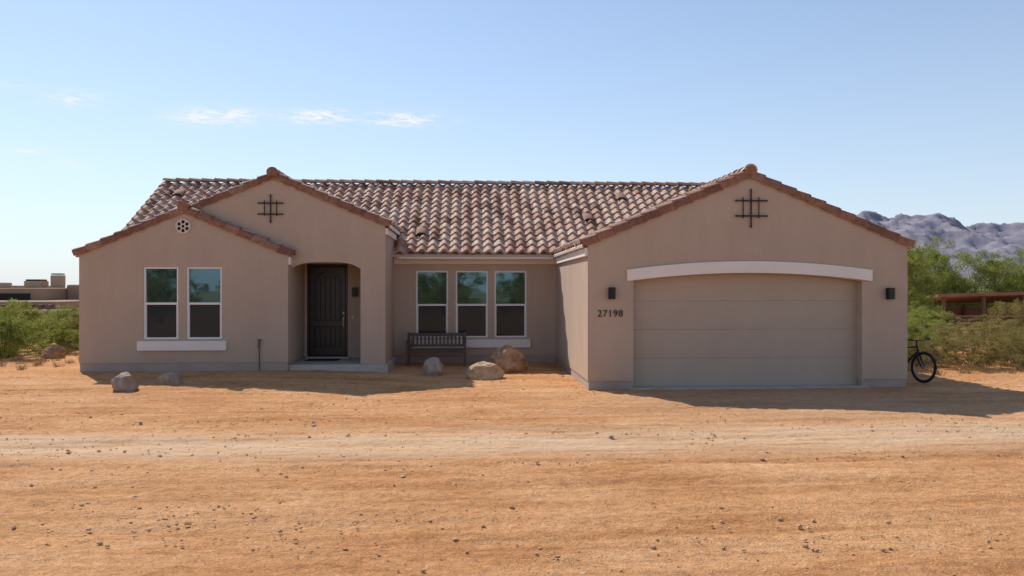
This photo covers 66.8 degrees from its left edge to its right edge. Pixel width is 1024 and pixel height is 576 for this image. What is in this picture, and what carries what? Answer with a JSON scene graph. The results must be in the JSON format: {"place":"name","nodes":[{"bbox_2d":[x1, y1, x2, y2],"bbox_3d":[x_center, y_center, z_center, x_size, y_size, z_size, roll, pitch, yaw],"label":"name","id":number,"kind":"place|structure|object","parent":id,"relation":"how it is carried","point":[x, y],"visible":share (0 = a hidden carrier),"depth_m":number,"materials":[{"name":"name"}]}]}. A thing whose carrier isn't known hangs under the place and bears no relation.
{"place":"outdoors","nodes":[
{"label":"outdoors","id":0,"kind":"place"},
{"bbox_2d":[177,201,188,209],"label":"wing roof ridge end","id":1,"kind":"structure","parent":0,"point":[182,205],"depth_m":19.07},
{"bbox_2d":[79,213,289,362],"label":"wing front wall","id":2,"kind":"structure","parent":0,"point":[255,291],"depth_m":19.16,"materials":[{"name":"paint"}]},
{"bbox_2d":[72,208,182,255],"bbox_3d":[-9.382,-1.393,19.114,2.756,1.279,0.200,0,0,-3],"label":"wing roof rake","id":3,"kind":"object","parent":2,"relation":"attached to","point":[142,225],"visible":1,"depth_m":19.02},
{"bbox_2d":[144,267,177,338],"bbox_3d":[-8.642,0.372,19.183,0.832,1.776,0.085,0,0,-3],"label":"window","id":4,"kind":"structure","parent":2,"relation":"attached to","point":[146,303],"depth_m":19.14,"materials":[{"name":"glass"}]},
{"bbox_2d":[144,267,177,338],"bbox_3d":[-8.642,0.372,19.183,0.832,1.776,0.085,0,0,-3],"label":"window frame","id":5,"kind":"structure","parent":4,"relation":"in","point":[146,303],"depth_m":19.14,"materials":[{"name":"plastic"}]},
{"bbox_2d":[147,305,175,336],"bbox_3d":[-8.642,0.817,19.188,0.712,0.803,0.005,0,0,-3],"label":"pane","id":6,"kind":"object","parent":4,"relation":"attached to","point":[161,320],"visible":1,"depth_m":19.18,"materials":[{"name":"black glass"}]},
{"bbox_2d":[147,269,176,301],"bbox_3d":[-8.643,-0.059,19.203,0.748,0.829,0.005,0,0,-3],"label":"pane","id":7,"kind":"object","parent":4,"relation":"attached to","point":[161,285],"visible":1,"depth_m":19.20,"materials":[{"name":"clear glass"}]},
{"bbox_2d":[137,341,226,350],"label":"wing sill trim","id":8,"kind":"structure","parent":2,"relation":"attached to","point":[181,345],"depth_m":19.09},
{"bbox_2d":[187,267,221,338],"bbox_3d":[-7.599,0.372,19.244,0.850,1.776,0.085,0,0,-3],"label":"window","id":9,"kind":"structure","parent":2,"relation":"attached to","point":[189,303],"depth_m":19.21,"materials":[{"name":"glass"}]},
{"bbox_2d":[187,267,221,338],"bbox_3d":[-7.599,0.372,19.244,0.850,1.776,0.085,0,0,-3],"label":"window frame","id":10,"kind":"structure","parent":9,"relation":"in","point":[189,303],"depth_m":19.21,"materials":[{"name":"plastic"}]},
{"bbox_2d":[190,269,219,301],"bbox_3d":[-7.601,-0.059,19.264,0.766,0.829,0.005,0,0,-3],"label":"pane","id":11,"kind":"object","parent":9,"relation":"attached to","point":[204,285],"visible":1,"depth_m":19.26,"materials":[{"name":"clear glass"}]},
{"bbox_2d":[190,305,219,336],"bbox_3d":[-7.600,0.817,19.249,0.730,0.803,0.005,0,0,-3],"label":"pane","id":12,"kind":"object","parent":9,"relation":"attached to","point":[204,320],"visible":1,"depth_m":19.25,"materials":[{"name":"black glass"}]},
{"bbox_2d":[183,207,295,256],"bbox_3d":[-6.776,-1.391,19.267,2.770,1.282,0.200,0,0,-3],"label":"wing roof rake","id":13,"kind":"object","parent":2,"relation":"attached to","point":[238,231],"visible":1,"depth_m":19.18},
{"bbox_2d":[190,207,296,254],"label":"wing roof tiles","id":14,"kind":"object","parent":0,"point":[200,210],"visible":0.16,"depth_m":19.34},
{"bbox_2d":[266,167,277,175],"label":"entry roof ridge end","id":15,"kind":"structure","parent":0,"point":[271,171],"depth_m":19.45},
{"bbox_2d":[200,179,386,363],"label":"entry front wall","id":16,"kind":"structure","parent":0,"point":[310,228],"depth_m":19.61,"materials":[{"name":"paint"}]},
{"bbox_2d":[189,174,271,208],"bbox_3d":[-7.060,-2.382,19.501,2.256,1.081,0.200,0,0,-3],"label":"entry roof rake","id":17,"kind":"object","parent":16,"relation":"attached to","point":[258,180],"visible":0.87,"depth_m":19.41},
{"bbox_2d":[272,174,391,226],"bbox_3d":[-4.569,-2.222,19.648,3.041,1.400,0.200,0,0,-3],"label":"entry roof rake","id":18,"kind":"object","parent":16,"relation":"attached to","point":[324,196],"visible":1,"depth_m":19.57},
{"bbox_2d":[278,173,401,230],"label":"entry roof tiles","id":19,"kind":"object","parent":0,"point":[395,225],"visible":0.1,"depth_m":19.96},
{"bbox_2d":[0,289,1023,575],"bbox_3d":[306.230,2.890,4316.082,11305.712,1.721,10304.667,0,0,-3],"label":"desert ground","id":20,"kind":"structure","parent":0,"point":[602,503],"depth_m":8.80,"materials":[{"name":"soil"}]},
{"bbox_2d":[0,305,38,348],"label":"desert shrub","id":21,"kind":"object","parent":20,"relation":"on","point":[20,319],"visible":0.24,"depth_m":24.40,"materials":[{"name":"green plant"}]},
{"bbox_2d":[0,298,61,358],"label":"desert shrub","id":22,"kind":"object","parent":20,"relation":"on","point":[18,336],"visible":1,"depth_m":22.63,"materials":[{"name":"green plant"}]},
{"bbox_2d":[0,285,78,310],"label":"adobe walls","id":23,"kind":"structure","parent":20,"relation":"on","point":[62,297],"depth_m":56.08,"materials":[{"name":"paint"}]},
{"bbox_2d":[0,293,29,314],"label":"adobe openings","id":24,"kind":"object","parent":23,"relation":"in","point":[14,296],"visible":0.23,"depth_m":55.90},
{"bbox_2d":[24,275,65,287],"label":"adobe chimneys","id":25,"kind":"object","parent":23,"relation":"on","point":[57,281],"visible":0.99,"depth_m":61.57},
{"bbox_2d":[26,273,64,280],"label":"chimney caps","id":26,"kind":"object","parent":25,"relation":"on","point":[44,279],"visible":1,"depth_m":61.50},
{"bbox_2d":[23,304,78,346],"bbox_3d":[-15.437,1.373,26.517,2.425,1.659,2.605,0,0,12],"label":"desert shrub","id":27,"kind":"object","parent":20,"relation":"on","point":[63,313],"visible":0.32,"depth_m":26.45,"materials":[{"name":"green plant"}]},
{"bbox_2d":[28,319,78,353],"bbox_3d":[-14.292,1.563,24.365,1.839,1.217,1.712,0,0,10],"label":"desert shrub","id":28,"kind":"object","parent":20,"relation":"on","point":[69,337],"visible":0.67,"depth_m":24.23,"materials":[{"name":"green plant"}]},
{"bbox_2d":[40,343,66,358],"bbox_3d":[-13.470,1.901,22.837,0.713,0.584,0.547,0,0,-3],"label":"boulder","id":29,"kind":"object","parent":20,"relation":"on","point":[53,350],"visible":0.77,"depth_m":22.66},
{"bbox_2d":[56,317,78,347],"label":"creosote bush","id":30,"kind":"object","parent":20,"relation":"on","point":[74,326],"visible":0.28,"depth_m":26.02,"materials":[{"name":"green plant"}]},
{"bbox_2d":[111,372,138,391],"bbox_3d":[-7.946,1.966,15.928,0.543,0.494,0.492,0,0,43],"label":"boulder","id":31,"kind":"object","parent":20,"relation":"on","point":[124,382],"visible":0.85,"depth_m":15.75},
{"bbox_2d":[157,372,182,384],"bbox_3d":[-7.294,1.985,16.657,0.589,0.386,0.362,0,0,19],"label":"boulder","id":32,"kind":"object","parent":20,"relation":"on","point":[170,378],"visible":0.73,"depth_m":16.50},
{"bbox_2d":[80,356,303,371],"bbox_3d":[-8.363,2.190,24.007,5.005,0.700,9.685,0,0,-3],"label":"wing stem","id":33,"kind":"object","parent":20,"relation":"on","point":[165,367],"visible":0.17,"depth_m":19.18,"materials":[{"name":"concrete"}]},
{"bbox_2d":[290,264,304,360],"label":"wing side walls","id":34,"kind":"structure","parent":20,"relation":"on","point":[297,312],"depth_m":20.39,"materials":[{"name":"paint"}]},
{"bbox_2d":[175,219,190,233],"bbox_3d":[-8.099,-1.520,19.140,0.370,0.370,0.035,0,0,-3],"label":"rosette vent","id":35,"kind":"object","parent":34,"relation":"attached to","point":[181,227],"visible":1,"depth_m":19.12,"materials":[{"name":"paint"}]},
{"bbox_2d":[289,357,394,372],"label":"porch slab","id":36,"kind":"structure","parent":20,"relation":"on","point":[352,364],"depth_m":19.55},
{"bbox_2d":[306,356,349,358],"bbox_3d":[-5.038,1.909,21.261,1.160,0.062,0.160,0,0,-3],"label":"porch step","id":37,"kind":"object","parent":36,"relation":"on","point":[330,357],"visible":0.92,"depth_m":21.20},
{"bbox_2d":[305,227,393,361],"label":"entry walls","id":38,"kind":"structure","parent":20,"relation":"on","point":[354,323],"depth_m":21.38,"materials":[{"name":"paint"}]},
{"bbox_2d":[257,194,282,222],"bbox_3d":[-6.056,-1.990,19.493,0.640,0.720,0.089,0,0,-3],"label":"iron grille","id":39,"kind":"object","parent":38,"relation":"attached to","point":[270,213],"visible":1,"depth_m":19.47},
{"bbox_2d":[307,264,347,355],"bbox_3d":[-5.072,0.609,21.401,1.110,2.538,0.155,0,0,-3],"label":"entry door","id":40,"kind":"structure","parent":38,"relation":"in","point":[323,309],"depth_m":21.41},
{"bbox_2d":[315,266,345,347],"bbox_3d":[-5.075,0.636,21.456,0.982,2.463,0.025,0,0,-3],"label":"door leaf","id":41,"kind":"object","parent":40,"relation":"in","point":[325,274],"visible":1,"depth_m":21.45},
{"bbox_2d":[310,266,345,355],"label":"door stiles","id":42,"kind":"object","parent":38,"relation":"attached to","point":[317,271],"depth_m":21.39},
{"bbox_2d":[385,228,396,239],"bbox_3d":[-3.266,-1.440,21.079,0.062,0.160,2.730,0,0,-3],"label":"entry frieze","id":43,"kind":"object","parent":38,"relation":"attached to","point":[390,234],"visible":1,"depth_m":20.52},
{"bbox_2d":[423,357,443,375],"bbox_3d":[-1.916,1.995,19.112,0.535,0.585,0.558,0,0,-23],"label":"boulder","id":44,"kind":"object","parent":20,"relation":"on","point":[433,366],"visible":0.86,"depth_m":18.95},
{"bbox_2d":[406,332,465,365],"bbox_3d":[-2.090,1.690,21.534,1.650,0.900,0.600,0,0,-3],"label":"wooden bench","id":45,"kind":"object","parent":20,"relation":"on","point":[409,351],"visible":1,"depth_m":21.74,"materials":[{"name":"brown wood"}]},
{"bbox_2d":[395,355,555,362],"bbox_3d":[-1.043,2.230,22.385,4.630,0.620,0.185,0,0,-3],"label":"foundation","id":46,"kind":"object","parent":20,"relation":"on","point":[469,358],"visible":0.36,"depth_m":22.27,"materials":[{"name":"concrete"}]},
{"bbox_2d":[394,257,555,354],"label":"front wall","id":47,"kind":"structure","parent":46,"relation":"on","point":[541,307],"depth_m":22.30,"materials":[{"name":"paint"}]},
{"bbox_2d":[416,271,447,337],"bbox_3d":[-2.288,0.465,22.262,0.910,1.910,0.085,0,0,-3],"label":"window","id":48,"kind":"structure","parent":47,"relation":"attached to","point":[417,305],"depth_m":22.22,"materials":[{"name":"glass"}]},
{"bbox_2d":[418,306,445,332],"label":"pane","id":49,"kind":"object","parent":48,"relation":"attached to","point":[431,319],"visible":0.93,"depth_m":22.26,"materials":[{"name":"black glass"}]},
{"bbox_2d":[416,271,447,337],"bbox_3d":[-2.288,0.465,22.262,0.910,1.910,0.085,0,0,-3],"label":"window frame","id":50,"kind":"structure","parent":48,"relation":"in","point":[417,304],"depth_m":22.22,"materials":[{"name":"plastic"}]},
{"bbox_2d":[418,272,446,303],"bbox_3d":[-2.289,0.004,22.282,0.826,0.903,0.005,0,0,-3],"label":"pane","id":51,"kind":"object","parent":48,"relation":"attached to","point":[432,287],"visible":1,"depth_m":22.28,"materials":[{"name":"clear glass"}]},
{"bbox_2d":[413,339,529,347],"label":"sill trim","id":52,"kind":"structure","parent":47,"relation":"attached to","point":[495,343],"depth_m":22.24,"materials":[{"name":"paint"}]},
{"bbox_2d":[456,271,487,337],"bbox_3d":[-1.155,0.465,22.328,0.920,1.910,0.085,0,0,-3],"label":"window","id":53,"kind":"structure","parent":47,"relation":"attached to","point":[486,305],"depth_m":22.30,"materials":[{"name":"glass"}]},
{"bbox_2d":[457,272,485,303],"bbox_3d":[-1.156,0.004,22.348,0.836,0.903,0.005,0,0,-3],"label":"pane","id":54,"kind":"object","parent":53,"relation":"attached to","point":[471,287],"visible":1,"depth_m":22.34,"materials":[{"name":"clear glass"}]},
{"bbox_2d":[458,306,485,335],"bbox_3d":[-1.155,0.947,22.333,0.800,0.863,0.005,0,0,-3],"label":"pane","id":55,"kind":"object","parent":53,"relation":"attached to","point":[471,320],"visible":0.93,"depth_m":22.33,"materials":[{"name":"black glass"}]},
{"bbox_2d":[456,271,487,337],"bbox_3d":[-1.155,0.465,22.328,0.920,1.910,0.085,0,0,-3],"label":"window frame","id":56,"kind":"structure","parent":53,"relation":"in","point":[486,304],"depth_m":22.30,"materials":[{"name":"plastic"}]},
{"bbox_2d":[394,257,554,263],"bbox_3d":[-1.060,-0.800,22.250,4.590,0.220,0.057,0,0,-3],"label":"frieze","id":57,"kind":"object","parent":47,"relation":"attached to","point":[472,261],"visible":0.56,"depth_m":22.22,"materials":[{"name":"paint"}]},
{"bbox_2d":[494,271,525,336],"bbox_3d":[-0.048,0.465,22.393,0.923,1.910,0.085,0,0,-3],"label":"window","id":58,"kind":"structure","parent":47,"relation":"attached to","point":[495,305],"depth_m":22.35,"materials":[{"name":"glass"}]},
{"bbox_2d":[496,306,523,335],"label":"pane","id":59,"kind":"object","parent":58,"relation":"attached to","point":[509,320],"visible":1,"depth_m":22.39,"materials":[{"name":"black glass"}]},
{"bbox_2d":[494,271,525,336],"bbox_3d":[-0.048,0.465,22.393,0.923,1.910,0.085,0,0,-3],"label":"window frame","id":60,"kind":"structure","parent":58,"relation":"in","point":[495,304],"depth_m":22.35,"materials":[{"name":"plastic"}]},
{"bbox_2d":[496,272,524,303],"bbox_3d":[-0.049,0.004,22.413,0.839,0.903,0.005,0,0,-3],"label":"pane","id":61,"kind":"object","parent":58,"relation":"attached to","point":[510,287],"visible":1,"depth_m":22.41,"materials":[{"name":"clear glass"}]},
{"bbox_2d":[465,361,504,379],"bbox_3d":[-0.640,2.012,18.426,0.900,0.555,0.593,0,0,13],"label":"boulder","id":62,"kind":"object","parent":20,"relation":"on","point":[483,370],"visible":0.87,"depth_m":18.21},
{"bbox_2d":[489,345,527,372],"bbox_3d":[-0.114,1.904,19.871,0.846,0.900,0.845,0,0,36],"label":"boulder","id":63,"kind":"object","parent":20,"relation":"on","point":[508,358],"visible":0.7,"depth_m":19.62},
{"bbox_2d":[556,246,585,378],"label":"garage side walls","id":64,"kind":"structure","parent":20,"relation":"on","point":[571,314],"depth_m":18.90,"materials":[{"name":"paint"}]},
{"bbox_2d":[554,248,587,263],"bbox_3d":[1.410,-0.770,19.447,0.062,0.180,5.820,0,0,-3],"label":"garage frieze","id":65,"kind":"object","parent":64,"relation":"attached to","point":[581,253],"visible":1,"depth_m":18.50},
{"bbox_2d":[557,358,905,389],"bbox_3d":[4.736,2.260,23.178,6.980,0.560,12.880,0,0,-3],"label":"foundation","id":66,"kind":"object","parent":20,"relation":"on","point":[614,385],"visible":0.2,"depth_m":16.91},
{"bbox_2d":[628,385,869,389],"bbox_3d":[5.095,2.259,16.829,5.250,0.262,0.400,0,0,-3],"label":"garage apron","id":67,"kind":"object","parent":20,"relation":"on","point":[738,387],"visible":0.21,"depth_m":16.71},
{"bbox_2d":[907,245,934,314],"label":"palo verde tree","id":68,"kind":"object","parent":20,"relation":"on","point":[916,251],"visible":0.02,"depth_m":41.29,"materials":[{"name":"green plant"}]},
{"bbox_2d":[907,338,936,382],"bbox_3d":[9.094,1.646,18.020,0.662,0.999,1.682,0,0,-35],"label":"bicycle","id":69,"kind":"object","parent":20,"relation":"on","point":[916,355],"visible":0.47,"depth_m":17.64,"materials":[{"name":"black paint"}]},
{"bbox_2d":[907,316,941,344],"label":"desert shrub","id":70,"kind":"object","parent":20,"relation":"on","point":[923,322],"visible":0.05,"depth_m":25.43,"materials":[{"name":"green plant"}]},
{"bbox_2d":[907,320,943,357],"bbox_3d":[11.963,1.600,23.135,1.712,1.327,1.839,0,0,36],"label":"desert shrub","id":71,"kind":"object","parent":20,"relation":"on","point":[924,334],"visible":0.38,"depth_m":22.96,"materials":[{"name":"green plant"}]},
{"bbox_2d":[907,234,948,315],"bbox_3d":[18.553,-0.159,37.763,4.757,4.970,4.988,0,0,21],"label":"palo verde tree","id":72,"kind":"object","parent":20,"relation":"on","point":[913,294],"visible":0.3,"depth_m":36.73,"materials":[{"name":"green plant"}]},
{"bbox_2d":[907,336,949,367],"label":"creosote bush","id":73,"kind":"object","parent":20,"relation":"on","point":[928,347],"visible":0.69,"depth_m":21.16,"materials":[{"name":"green plant"}]},
{"bbox_2d":[907,312,952,329],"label":"desert shrub","id":74,"kind":"object","parent":20,"relation":"on","point":[920,315],"visible":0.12,"depth_m":29.67,"materials":[{"name":"green plant"}]},
{"bbox_2d":[907,308,954,328],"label":"desert shrub","id":75,"kind":"object","parent":20,"relation":"on","point":[919,311],"visible":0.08,"depth_m":31.92,"materials":[{"name":"green plant"}]},
{"bbox_2d":[907,300,955,323],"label":"desert shrub","id":76,"kind":"object","parent":20,"relation":"on","point":[925,307],"visible":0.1,"depth_m":34.02,"materials":[{"name":"green plant"}]},
{"bbox_2d":[907,240,981,318],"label":"palo verde tree","id":77,"kind":"object","parent":20,"relation":"on","point":[942,263],"visible":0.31,"depth_m":54.73,"materials":[{"name":"green plant"}]},
{"bbox_2d":[907,323,987,356],"bbox_3d":[13.448,1.676,24.433,2.687,1.160,2.382,0,0,-19],"label":"creosote bush","id":78,"kind":"object","parent":20,"relation":"on","point":[942,334],"visible":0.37,"depth_m":24.11,"materials":[{"name":"green plant"}]},
{"bbox_2d":[930,323,997,348],"bbox_3d":[15.987,1.721,27.524,2.956,1.054,2.620,0,0,39],"label":"creosote bush","id":79,"kind":"object","parent":20,"relation":"on","point":[956,329],"visible":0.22,"depth_m":27.40,"materials":[{"name":"green plant"}]},
{"bbox_2d":[933,333,1006,367],"bbox_3d":[12.325,1.719,20.966,1.727,1.064,1.804,0,0,21],"label":"creosote bush","id":80,"kind":"object","parent":20,"relation":"on","point":[981,360],"visible":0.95,"depth_m":20.83,"materials":[{"name":"green plant"}]},
{"bbox_2d":[922,292,1023,325],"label":"horse shade shelter","id":81,"kind":"object","parent":20,"relation":"on","point":[983,299],"visible":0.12,"depth_m":47.75,"materials":[{"name":"metal"}]},
{"bbox_2d":[938,247,1023,306],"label":"palo verde tree","id":82,"kind":"object","parent":20,"relation":"on","point":[992,266],"visible":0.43,"depth_m":56.25,"materials":[{"name":"green plant"}]},
{"bbox_2d":[944,315,1023,328],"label":"corral fence","id":83,"kind":"object","parent":20,"relation":"on","point":[959,316],"visible":0.1,"depth_m":39.91,"materials":[{"name":"metal"}]},
{"bbox_2d":[949,316,1020,339],"bbox_3d":[19.639,1.721,32.163,2.858,1.054,3.225,0,0,-14],"label":"creosote bush","id":84,"kind":"object","parent":20,"relation":"on","point":[963,322],"visible":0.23,"depth_m":32.48,"materials":[{"name":"green plant"}]},
{"bbox_2d":[968,321,1023,354],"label":"creosote bush","id":85,"kind":"object","parent":20,"relation":"on","point":[993,328],"visible":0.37,"depth_m":23.81,"materials":[{"name":"green plant"}]},
{"bbox_2d":[973,314,1021,330],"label":"creosote bush","id":86,"kind":"object","parent":20,"relation":"on","point":[997,322],"visible":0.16,"depth_m":35.49,"materials":[{"name":"green plant"}]},
{"bbox_2d":[977,298,1023,346],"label":"creosote bush","id":87,"kind":"object","parent":20,"relation":"on","point":[996,309],"visible":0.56,"depth_m":25.12,"materials":[{"name":"green plant"}]},
{"bbox_2d":[977,325,1023,362],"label":"creosote bush","id":88,"kind":"object","parent":20,"relation":"on","point":[1014,332],"visible":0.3,"depth_m":21.75,"materials":[{"name":"green plant"}]},
{"bbox_2d":[983,253,1023,306],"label":"palo verde tree","id":89,"kind":"object","parent":20,"relation":"on","point":[1022,267],"visible":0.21,"depth_m":58.33,"materials":[{"name":"green plant"}]},
{"bbox_2d":[988,332,1023,369],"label":"creosote bush","id":90,"kind":"object","parent":20,"relation":"on","point":[1013,340],"visible":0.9,"depth_m":20.52,"materials":[{"name":"green plant"}]},
{"bbox_3d":[-1.654,0.760,29.153,18.635,3.360,0.200,0,0,-3],"label":"main back wall","id":91,"kind":"object","parent":20,"relation":"on","visible":0},
{"bbox_2d":[165,186,660,256],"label":"roof deck","id":92,"kind":"structure","parent":91,"relation":"on","point":[465,254],"depth_m":21.78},
{"bbox_2d":[125,181,699,254],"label":"roof tiles","id":93,"kind":"object","parent":92,"relation":"on","point":[483,219],"visible":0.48,"depth_m":24.08,"materials":[{"name":"tile"}]},
{"bbox_2d":[122,181,165,229],"bbox_3d":[-11.110,-2.174,23.179,0.200,2.598,4.196,0,0,-3],"label":"rake","id":94,"kind":"object","parent":93,"relation":"attached to","point":[143,205],"visible":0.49,"depth_m":23.57,"materials":[{"name":"tile"}]},
{"bbox_2d":[416,226,426,234],"bbox_3d":[-2.636,-1.666,22.644,0.308,0.296,0.460,0,0,-3],"label":"roof vent","id":95,"kind":"object","parent":93,"relation":"attached to","point":[420,229],"visible":1,"depth_m":22.58,"materials":[{"name":"ceramic"}]},
{"bbox_2d":[170,181,696,187],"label":"ridge tiles","id":96,"kind":"object","parent":92,"relation":"on","point":[452,185],"visible":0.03,"depth_m":25.74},
{"bbox_2d":[163,177,707,185],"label":"ridge","id":97,"kind":"structure","parent":96,"relation":"on","point":[364,181],"depth_m":25.67,"materials":[{"name":"tile"}]},
{"bbox_2d":[398,257,552,258],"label":"eave fascia","id":98,"kind":"structure","parent":92,"relation":"attached to","point":[475,257],"depth_m":21.78,"materials":[{"name":"paint"}]},
{"bbox_2d":[0,346,1023,374],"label":"dry grass","id":99,"kind":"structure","parent":0,"point":[980,368],"depth_m":20.65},
{"bbox_2d":[0,0,1023,287],"label":"sky","id":100,"kind":"structure","parent":0,"point":[888,108],"materials":[{"name":"blue"}]},
{"bbox_2d":[552,171,742,253],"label":"garage roof tiles","id":101,"kind":"object","parent":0,"point":[572,244],"visible":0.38,"depth_m":17.07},
{"bbox_2d":[657,164,757,204],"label":"garage roof ridge","id":102,"kind":"structure","parent":0,"point":[740,169],"depth_m":17.99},
{"bbox_2d":[744,165,757,174],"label":"garage roof ridge end","id":103,"kind":"structure","parent":102,"relation":"attached to","point":[750,170],"depth_m":16.64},
{"bbox_2d":[586,178,906,380],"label":"garage front wall","id":104,"kind":"structure","parent":0,"point":[713,228],"depth_m":16.73,"materials":[{"name":"paint"}]},
{"bbox_2d":[608,287,615,298],"bbox_3d":[2.116,0.110,16.468,0.150,0.250,0.170,0,0,-3],"label":"wall sconce","id":105,"kind":"object","parent":104,"relation":"attached to","point":[611,292],"depth_m":16.41,"materials":[{"name":"black paint"}]},
{"bbox_2d":[579,171,750,246],"bbox_3d":[3.313,-1.700,16.656,3.759,1.705,0.200,0,0,-3],"label":"garage roof rake","id":106,"kind":"object","parent":104,"relation":"on","point":[658,211],"visible":1,"depth_m":16.57,"materials":[{"name":"tile"}]},
{"bbox_2d":[633,273,854,385],"bbox_3d":[5.080,0.900,16.993,5.140,2.477,0.050,0,0,-3],"label":"garage door","id":107,"kind":"structure","parent":104,"relation":"in","point":[722,329],"depth_m":16.97,"materials":[{"name":"metal"}]},
{"bbox_2d":[633,273,854,385],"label":"door sections","id":108,"kind":"structure","parent":107,"relation":"in","point":[714,324],"depth_m":16.97,"materials":[{"name":"paint"}]},
{"bbox_2d":[627,261,872,280],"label":"garage lintel trim","id":109,"kind":"structure","parent":104,"relation":"attached to","point":[750,267],"depth_m":16.66,"materials":[{"name":"paint"}]},
{"bbox_2d":[735,189,767,227],"bbox_3d":[5.137,-1.710,16.696,0.720,0.840,0.089,0,0,-3],"label":"iron grille","id":110,"kind":"object","parent":104,"relation":"attached to","point":[751,215],"visible":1,"depth_m":16.68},
{"bbox_2d":[750,172,914,246],"bbox_3d":[6.904,-1.702,16.867,3.740,1.701,0.200,0,0,-3],"label":"garage roof rake","id":111,"kind":"object","parent":104,"relation":"attached to","point":[838,211],"visible":1,"depth_m":16.78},
{"bbox_2d":[855,281,856,384],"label":"door jambs","id":112,"kind":"structure","parent":104,"relation":"attached to","point":[855,332],"depth_m":17.09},
{"bbox_2d":[885,288,895,298],"bbox_3d":[8.190,0.120,16.826,0.150,0.250,0.170,0,0,-3],"label":"wall sconce","id":113,"kind":"object","parent":104,"relation":"attached to","point":[890,293],"depth_m":16.77,"materials":[{"name":"black paint"}]},
{"bbox_2d":[856,211,1023,288],"bbox_3d":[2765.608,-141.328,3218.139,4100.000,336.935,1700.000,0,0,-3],"label":"mountains","id":114,"kind":"structure","parent":0,"point":[1007,240],"depth_m":2840.12,"materials":[{"name":"stone"}]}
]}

